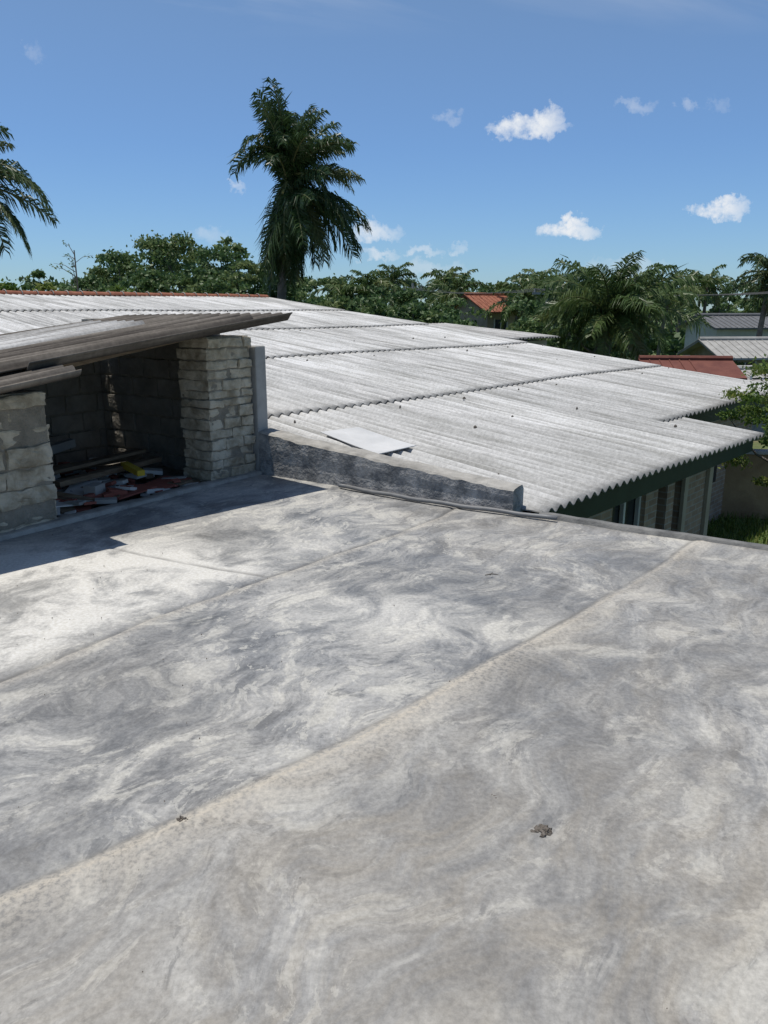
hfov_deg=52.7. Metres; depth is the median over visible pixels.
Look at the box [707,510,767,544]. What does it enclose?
grass
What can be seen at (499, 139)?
sky
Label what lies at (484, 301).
gable roof
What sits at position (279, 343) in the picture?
roof sheets row
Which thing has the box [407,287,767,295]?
overhead wires
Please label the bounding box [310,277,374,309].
coconut palm
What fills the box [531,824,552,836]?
mud clump
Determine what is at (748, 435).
corrugated roof sheet
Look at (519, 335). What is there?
neighbour corrugated house
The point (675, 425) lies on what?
roofing bolts
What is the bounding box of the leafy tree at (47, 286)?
[32,281,58,290]
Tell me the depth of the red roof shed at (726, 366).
23.75 m
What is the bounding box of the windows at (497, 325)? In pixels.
[493,318,507,329]
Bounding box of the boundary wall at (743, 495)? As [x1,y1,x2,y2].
[721,449,767,518]
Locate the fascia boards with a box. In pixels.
[529,395,767,517]
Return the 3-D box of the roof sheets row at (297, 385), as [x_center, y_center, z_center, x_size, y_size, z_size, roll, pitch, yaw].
[0.829,-2.534,13.612,3.490,0.480,11.649,13,19,40]
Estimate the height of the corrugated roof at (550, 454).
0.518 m
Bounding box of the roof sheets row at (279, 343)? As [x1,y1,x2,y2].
[221,324,526,358]
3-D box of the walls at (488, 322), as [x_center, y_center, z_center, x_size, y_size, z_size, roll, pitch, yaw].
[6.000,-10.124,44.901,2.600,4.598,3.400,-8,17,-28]
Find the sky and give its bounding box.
[0,0,767,310]
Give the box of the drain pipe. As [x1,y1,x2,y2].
[338,484,556,519]
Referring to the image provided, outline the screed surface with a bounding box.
[0,474,767,1023]
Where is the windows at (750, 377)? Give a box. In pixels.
[749,376,767,379]
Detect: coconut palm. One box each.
[0,122,59,257]
[228,77,371,299]
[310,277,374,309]
[339,269,401,304]
[367,262,423,305]
[420,266,468,306]
[425,269,490,312]
[484,280,552,329]
[495,271,557,321]
[512,268,567,321]
[532,283,585,347]
[533,250,714,360]
[619,262,672,358]
[645,278,704,354]
[663,273,716,354]
[688,264,734,312]
[722,252,767,336]
[727,286,763,312]
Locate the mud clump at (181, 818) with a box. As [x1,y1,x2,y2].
[177,815,188,821]
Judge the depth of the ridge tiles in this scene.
20.84 m
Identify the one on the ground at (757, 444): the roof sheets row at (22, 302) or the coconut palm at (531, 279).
the coconut palm at (531, 279)
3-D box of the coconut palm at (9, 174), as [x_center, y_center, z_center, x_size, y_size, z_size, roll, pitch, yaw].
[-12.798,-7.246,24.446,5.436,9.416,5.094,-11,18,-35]
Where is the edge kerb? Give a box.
[0,470,767,550]
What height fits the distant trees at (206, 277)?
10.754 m
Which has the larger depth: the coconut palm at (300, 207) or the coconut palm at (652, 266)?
the coconut palm at (652, 266)
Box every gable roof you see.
[450,292,508,312]
[675,313,767,329]
[677,336,767,359]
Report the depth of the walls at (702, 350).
32.33 m
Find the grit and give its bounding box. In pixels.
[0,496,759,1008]
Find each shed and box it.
[0,312,291,532]
[636,355,746,379]
[737,365,767,433]
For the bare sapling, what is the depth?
27.67 m
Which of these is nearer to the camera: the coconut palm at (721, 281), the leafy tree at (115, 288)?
the leafy tree at (115, 288)
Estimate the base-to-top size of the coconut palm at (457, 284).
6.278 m
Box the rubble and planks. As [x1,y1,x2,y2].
[51,438,200,515]
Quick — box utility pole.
[532,289,548,344]
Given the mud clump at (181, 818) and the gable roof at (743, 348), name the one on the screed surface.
the mud clump at (181, 818)
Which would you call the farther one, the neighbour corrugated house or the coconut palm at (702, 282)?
the coconut palm at (702, 282)
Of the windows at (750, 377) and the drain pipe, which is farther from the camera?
the windows at (750, 377)
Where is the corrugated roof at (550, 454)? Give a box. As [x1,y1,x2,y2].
[268,386,746,513]
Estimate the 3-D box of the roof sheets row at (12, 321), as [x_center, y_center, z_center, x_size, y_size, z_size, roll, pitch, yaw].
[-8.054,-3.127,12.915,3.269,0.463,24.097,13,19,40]
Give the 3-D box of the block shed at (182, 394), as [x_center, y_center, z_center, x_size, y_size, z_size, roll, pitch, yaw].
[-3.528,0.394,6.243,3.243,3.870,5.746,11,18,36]
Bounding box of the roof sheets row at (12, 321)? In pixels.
[0,310,428,333]
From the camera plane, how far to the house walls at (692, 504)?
10.36 m
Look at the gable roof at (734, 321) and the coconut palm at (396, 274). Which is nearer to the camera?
the gable roof at (734, 321)
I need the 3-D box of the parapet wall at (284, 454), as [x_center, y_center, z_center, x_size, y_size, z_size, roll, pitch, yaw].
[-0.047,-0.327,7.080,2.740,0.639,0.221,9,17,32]
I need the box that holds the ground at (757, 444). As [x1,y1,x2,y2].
[442,311,767,543]
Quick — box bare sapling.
[49,240,92,291]
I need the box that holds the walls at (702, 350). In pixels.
[690,345,767,364]
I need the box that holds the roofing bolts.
[227,311,697,474]
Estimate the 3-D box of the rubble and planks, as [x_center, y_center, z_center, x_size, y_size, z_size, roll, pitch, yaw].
[-2.836,-0.382,7.191,1.894,0.371,1.865,10,18,34]
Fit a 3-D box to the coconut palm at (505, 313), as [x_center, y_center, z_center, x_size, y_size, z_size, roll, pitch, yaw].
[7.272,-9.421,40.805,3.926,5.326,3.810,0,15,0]
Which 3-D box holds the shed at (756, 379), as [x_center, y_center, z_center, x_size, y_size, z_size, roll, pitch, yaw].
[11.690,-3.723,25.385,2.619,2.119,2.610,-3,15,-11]
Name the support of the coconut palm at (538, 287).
on the ground at (757, 444)
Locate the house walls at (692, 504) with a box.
[523,412,753,535]
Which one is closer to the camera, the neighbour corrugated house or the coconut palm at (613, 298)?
the neighbour corrugated house
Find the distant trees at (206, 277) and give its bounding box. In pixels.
[15,230,767,413]
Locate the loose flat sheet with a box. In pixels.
[320,427,415,453]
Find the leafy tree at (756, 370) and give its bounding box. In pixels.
[715,354,767,544]
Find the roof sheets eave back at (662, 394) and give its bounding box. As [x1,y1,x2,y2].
[507,366,767,421]
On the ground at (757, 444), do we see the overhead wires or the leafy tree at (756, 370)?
the leafy tree at (756, 370)
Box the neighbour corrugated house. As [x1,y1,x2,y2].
[429,323,559,345]
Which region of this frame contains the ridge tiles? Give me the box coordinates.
[0,289,268,297]
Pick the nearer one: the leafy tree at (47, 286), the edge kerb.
the edge kerb
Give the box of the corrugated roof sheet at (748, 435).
[663,417,764,442]
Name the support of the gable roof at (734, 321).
on the walls at (690, 338)
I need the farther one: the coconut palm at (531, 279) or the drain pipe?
the coconut palm at (531, 279)
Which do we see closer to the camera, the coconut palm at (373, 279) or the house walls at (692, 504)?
the house walls at (692, 504)
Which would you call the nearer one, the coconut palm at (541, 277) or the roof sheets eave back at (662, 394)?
the roof sheets eave back at (662, 394)
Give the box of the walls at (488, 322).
[455,299,515,327]
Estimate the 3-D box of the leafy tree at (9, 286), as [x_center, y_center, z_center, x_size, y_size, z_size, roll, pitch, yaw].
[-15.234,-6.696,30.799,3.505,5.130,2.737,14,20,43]
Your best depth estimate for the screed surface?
2.78 m
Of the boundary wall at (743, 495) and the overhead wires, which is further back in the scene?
the overhead wires
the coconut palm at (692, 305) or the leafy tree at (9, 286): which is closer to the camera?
the leafy tree at (9, 286)
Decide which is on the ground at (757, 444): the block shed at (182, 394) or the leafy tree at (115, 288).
the leafy tree at (115, 288)
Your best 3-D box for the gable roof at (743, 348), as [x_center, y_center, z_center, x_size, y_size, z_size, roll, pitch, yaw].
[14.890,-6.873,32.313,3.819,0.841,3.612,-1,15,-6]
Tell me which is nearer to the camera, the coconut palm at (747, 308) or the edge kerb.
the edge kerb
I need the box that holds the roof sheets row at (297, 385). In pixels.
[265,343,660,417]
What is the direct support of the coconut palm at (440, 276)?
on the ground at (757, 444)
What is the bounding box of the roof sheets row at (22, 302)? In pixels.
[0,294,344,311]
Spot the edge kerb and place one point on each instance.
(86, 514)
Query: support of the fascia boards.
attached to the house walls at (692, 504)
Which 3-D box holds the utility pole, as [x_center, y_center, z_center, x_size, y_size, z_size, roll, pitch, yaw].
[7.300,-7.774,35.148,1.400,5.000,0.279,0,15,0]
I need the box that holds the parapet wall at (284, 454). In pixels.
[258,428,523,511]
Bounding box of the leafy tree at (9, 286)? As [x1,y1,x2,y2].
[0,277,20,290]
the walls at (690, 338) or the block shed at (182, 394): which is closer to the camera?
the block shed at (182, 394)
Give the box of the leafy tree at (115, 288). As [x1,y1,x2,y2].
[90,284,134,295]
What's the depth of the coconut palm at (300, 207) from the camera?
25.57 m
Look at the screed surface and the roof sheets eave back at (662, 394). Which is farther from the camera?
the roof sheets eave back at (662, 394)
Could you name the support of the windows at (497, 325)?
attached to the walls at (488, 322)
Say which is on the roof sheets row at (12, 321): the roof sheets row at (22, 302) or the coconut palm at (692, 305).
the roof sheets row at (22, 302)
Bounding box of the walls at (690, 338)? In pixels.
[684,319,767,355]

